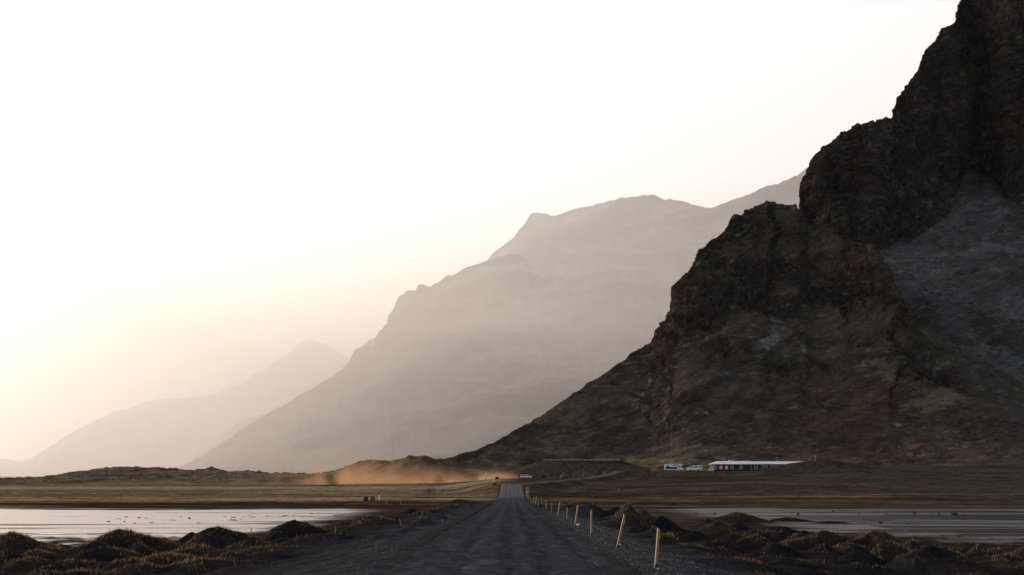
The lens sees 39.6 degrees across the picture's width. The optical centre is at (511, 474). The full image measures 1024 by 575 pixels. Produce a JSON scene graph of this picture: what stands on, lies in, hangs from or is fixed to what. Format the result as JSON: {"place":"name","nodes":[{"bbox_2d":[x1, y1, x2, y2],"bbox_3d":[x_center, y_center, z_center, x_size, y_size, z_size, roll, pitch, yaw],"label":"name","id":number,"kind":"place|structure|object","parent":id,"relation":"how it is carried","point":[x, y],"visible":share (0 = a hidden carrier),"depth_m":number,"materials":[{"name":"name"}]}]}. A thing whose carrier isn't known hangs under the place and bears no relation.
{"place":"outdoors","nodes":[
{"label":"outdoors","id":0,"kind":"place"},
{"bbox_2d":[0,411,69,460],"bbox_3d":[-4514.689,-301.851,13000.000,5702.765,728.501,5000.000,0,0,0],"label":"mountain","id":1,"kind":"structure","parent":0,"point":[22,437],"depth_m":12253.32,"materials":[{"name":"beige stone"}]},
{"bbox_2d":[0,466,318,484],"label":"hill","id":2,"kind":"structure","parent":0,"point":[122,475],"depth_m":725.51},
{"bbox_2d":[0,339,349,475],"bbox_3d":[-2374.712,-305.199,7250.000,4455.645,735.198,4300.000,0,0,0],"label":"mountain","id":3,"kind":"structure","parent":0,"point":[171,433],"depth_m":6395.51,"materials":[{"name":"grey stone"}]},
{"bbox_2d":[0,509,349,544],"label":"water","id":4,"kind":"structure","parent":0,"point":[168,521],"depth_m":149.01,"materials":[{"name":"grey liquid"}]},
{"bbox_2d":[176,411,270,467],"bbox_3d":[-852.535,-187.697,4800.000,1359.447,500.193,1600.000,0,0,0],"label":"mountain","id":5,"kind":"structure","parent":0,"point":[231,431],"depth_m":4576.42,"materials":[{"name":"grey stone"}]},
{"bbox_2d":[178,253,680,473],"bbox_3d":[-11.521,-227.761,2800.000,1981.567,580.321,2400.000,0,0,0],"label":"mountain","id":6,"kind":"structure","parent":0,"point":[475,357],"depth_m":2688.61,"materials":[{"name":"grey stone"}]},
{"bbox_2d":[426,488,442,496],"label":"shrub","id":7,"kind":"object","parent":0,"point":[433,491],"visible":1,"depth_m":300.01,"materials":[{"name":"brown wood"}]},
{"bbox_2d":[0,0,959,432],"label":"sky","id":8,"kind":"structure","parent":0,"point":[194,194],"materials":[{"name":"white"}]},
{"bbox_2d":[0,461,1023,574],"bbox_3d":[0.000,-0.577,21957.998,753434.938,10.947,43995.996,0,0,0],"label":"ground","id":9,"kind":"structure","parent":0,"point":[668,497],"depth_m":142.67,"materials":[{"name":"soil"}]},
{"bbox_2d":[290,477,489,485],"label":"wire fence","id":10,"kind":"object","parent":9,"relation":"on","point":[402,483],"visible":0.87,"depth_m":571.94,"materials":[{"name":"brown wood"}]},
{"bbox_2d":[259,507,733,574],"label":"gravel","id":11,"kind":"structure","parent":9,"relation":"on","point":[608,531],"depth_m":48.35,"materials":[{"name":"grey gravel"}]},
{"bbox_2d":[0,500,1023,574],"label":"dune grass","id":12,"kind":"structure","parent":9,"relation":"on","point":[150,564],"depth_m":69.85,"materials":[{"name":"brown plant"}]},
{"bbox_2d":[574,505,578,525],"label":"marker post","id":13,"kind":"object","parent":9,"relation":"on","point":[576,515],"visible":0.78,"depth_m":69.98,"materials":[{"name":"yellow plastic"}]},
{"bbox_2d":[543,459,619,460],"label":"guard rail","id":14,"kind":"object","parent":9,"relation":"on","point":[581,459],"visible":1,"depth_m":624.58,"materials":[{"name":"metal"}]},
{"bbox_2d":[590,510,592,536],"bbox_3d":[3.093,2.004,55.520,0.080,1.278,0.079,0,-1,-14],"label":"marker post","id":15,"kind":"object","parent":9,"relation":"on","point":[591,535],"visible":0.88,"depth_m":55.49,"materials":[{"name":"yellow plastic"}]},
{"bbox_2d":[616,514,625,548],"bbox_3d":[3.502,1.949,46.009,0.080,1.375,0.080,13,-1,-4],"label":"marker post","id":16,"kind":"object","parent":9,"relation":"on","point":[620,532],"visible":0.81,"depth_m":45.98,"materials":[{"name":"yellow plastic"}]},
{"bbox_2d":[664,464,682,470],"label":"motorhome","id":17,"kind":"object","parent":9,"relation":"on","point":[667,467],"visible":1,"depth_m":550.91,"materials":[{"name":"white paint"}]},
{"bbox_2d":[687,465,701,470],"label":"van","id":18,"kind":"object","parent":9,"relation":"on","point":[696,467],"visible":1,"depth_m":551.07,"materials":[{"name":"white paint"}]},
{"bbox_2d":[708,460,803,470],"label":"lodge","id":19,"kind":"structure","parent":9,"relation":"on","point":[729,465],"depth_m":553.06,"materials":[{"name":"metal"}]},
{"bbox_2d":[384,484,644,574],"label":"road","id":20,"kind":"structure","parent":0,"point":[524,539],"depth_m":44.60,"materials":[{"name":"grey gravel"}]},
{"bbox_2d":[517,471,624,483],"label":"road","id":21,"kind":"structure","parent":0,"point":[611,473],"depth_m":484.36,"materials":[{"name":"grey gravel"}]},
{"bbox_2d":[521,475,531,478],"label":"car","id":22,"kind":"object","parent":21,"relation":"on","point":[524,476],"visible":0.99,"depth_m":591.15,"materials":[{"name":"white paint"}]},
{"bbox_2d":[487,167,807,276],"bbox_3d":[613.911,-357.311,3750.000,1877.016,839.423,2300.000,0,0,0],"label":"mountain","id":23,"kind":"structure","parent":0,"point":[669,236],"depth_m":3461.07,"materials":[{"name":"grey stone"}]},
{"bbox_2d":[287,0,1023,484],"bbox_3d":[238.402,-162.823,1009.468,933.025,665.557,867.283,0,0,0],"label":"mountain","id":24,"kind":"structure","parent":0,"point":[939,148],"depth_m":883.21,"materials":[{"name":"black stone"}]},
{"bbox_2d":[549,200,1023,460],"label":"scree boulders","id":25,"kind":"object","parent":24,"relation":"on","point":[969,302],"visible":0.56,"depth_m":1000.51,"materials":[{"name":"grey stone"}]},
{"bbox_2d":[654,528,659,568],"bbox_3d":[3.723,2.004,36.511,0.079,1.266,0.080,5,-1,-14],"label":"marker post","id":26,"kind":"object","parent":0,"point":[657,549],"visible":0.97,"depth_m":36.48,"materials":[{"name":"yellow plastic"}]},
{"bbox_2d":[703,509,1023,541],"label":"water","id":27,"kind":"structure","parent":0,"point":[896,518],"depth_m":155.82,"materials":[{"name":"black liquid"}]}
]}

